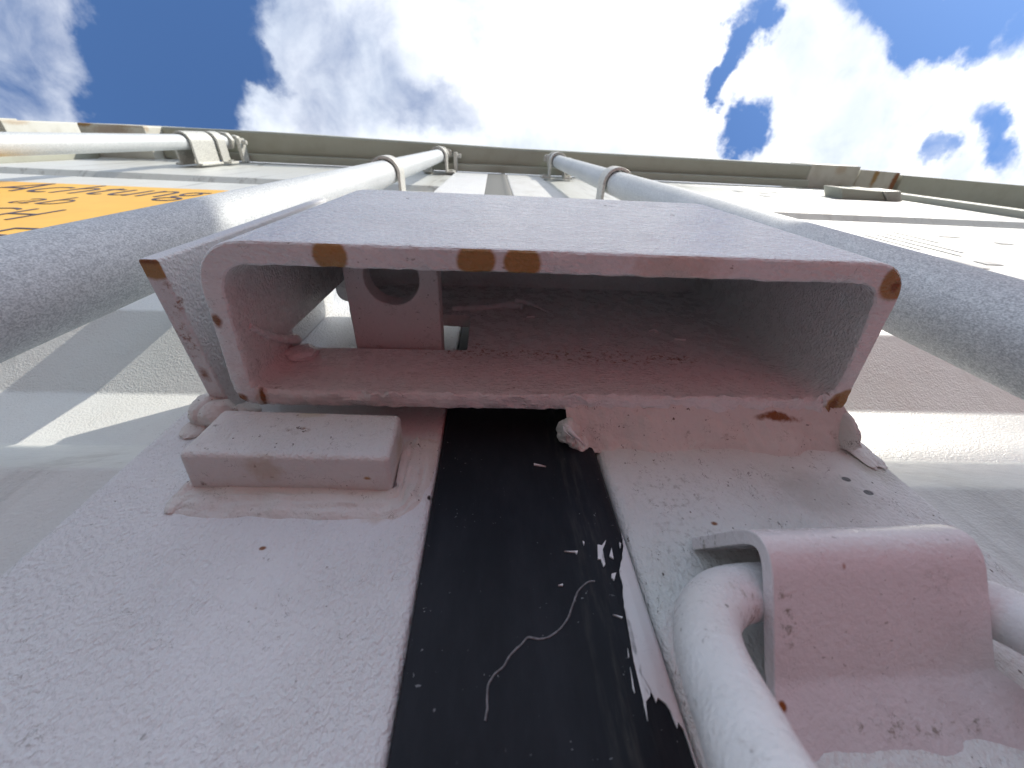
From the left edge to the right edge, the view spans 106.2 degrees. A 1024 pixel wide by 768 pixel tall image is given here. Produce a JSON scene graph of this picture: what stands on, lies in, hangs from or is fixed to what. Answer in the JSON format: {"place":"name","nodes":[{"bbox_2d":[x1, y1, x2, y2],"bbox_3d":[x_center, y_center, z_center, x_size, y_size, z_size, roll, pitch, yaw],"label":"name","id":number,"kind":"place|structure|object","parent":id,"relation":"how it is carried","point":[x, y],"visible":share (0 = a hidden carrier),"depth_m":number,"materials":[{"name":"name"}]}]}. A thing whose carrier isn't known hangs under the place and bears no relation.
{"place":"outdoors","nodes":[
{"label":"outdoors","id":0,"kind":"place"},
{"bbox_2d":[0,0,1023,186],"label":"sky","id":1,"kind":"structure","parent":0,"point":[924,88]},
{"label":"ground","id":2,"kind":"structure","parent":0,"visible":0},
{"bbox_2d":[0,118,80,132],"bbox_3d":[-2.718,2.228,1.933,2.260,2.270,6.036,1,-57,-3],"label":"shipping container","id":3,"kind":"object","parent":2,"relation":"on","point":[10,125],"visible":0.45,"depth_m":1.21,"materials":[{"name":"white metal"}]},
{"bbox_2d":[0,123,1023,218],"bbox_3d":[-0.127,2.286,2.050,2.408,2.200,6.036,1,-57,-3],"label":"shipping container","id":4,"kind":"object","parent":2,"relation":"on","point":[284,147],"visible":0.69,"depth_m":1.22,"materials":[{"name":"white metal"}]},
{"bbox_2d":[0,157,487,767],"bbox_3d":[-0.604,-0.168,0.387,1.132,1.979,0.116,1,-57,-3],"label":"container door","id":5,"kind":"structure","parent":4,"relation":"attached to","point":[202,565],"depth_m":0.11,"materials":[{"name":"white paint"}]},
{"bbox_2d":[0,131,249,165],"bbox_3d":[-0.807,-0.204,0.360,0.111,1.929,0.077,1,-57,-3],"label":"locking bar","id":6,"kind":"object","parent":5,"relation":"attached to","point":[198,148],"visible":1,"depth_m":0.83,"materials":[{"name":"metal"}]},
{"bbox_2d":[0,146,460,362],"bbox_3d":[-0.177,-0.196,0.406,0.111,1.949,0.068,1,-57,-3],"label":"locking bar","id":7,"kind":"object","parent":5,"relation":"attached to","point":[56,281],"visible":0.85,"depth_m":0.15,"materials":[{"name":"metal"}]},
{"bbox_2d":[200,173,1023,767],"bbox_3d":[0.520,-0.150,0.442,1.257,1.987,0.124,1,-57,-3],"label":"container door","id":8,"kind":"structure","parent":4,"relation":"attached to","point":[654,409],"depth_m":0.12,"materials":[{"name":"white paint"}]},
{"bbox_2d":[540,152,1023,399],"bbox_3d":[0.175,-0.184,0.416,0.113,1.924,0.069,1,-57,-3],"label":"locking bar","id":9,"kind":"object","parent":8,"relation":"attached to","point":[967,318],"visible":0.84,"depth_m":0.15,"materials":[{"name":"metal"}]},
{"bbox_2d":[673,562,1023,767],"bbox_3d":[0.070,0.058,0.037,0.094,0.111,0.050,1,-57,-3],"label":"steel loop","id":10,"kind":"object","parent":8,"relation":"attached to","point":[740,720],"visible":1,"depth_m":0.06,"materials":[{"name":"white paint"}]},
{"bbox_2d":[853,169,1023,208],"bbox_3d":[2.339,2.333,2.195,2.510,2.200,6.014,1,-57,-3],"label":"shipping container","id":11,"kind":"object","parent":2,"relation":"on","point":[1003,195],"visible":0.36,"depth_m":1.33,"materials":[{"name":"white metal"}]}
]}

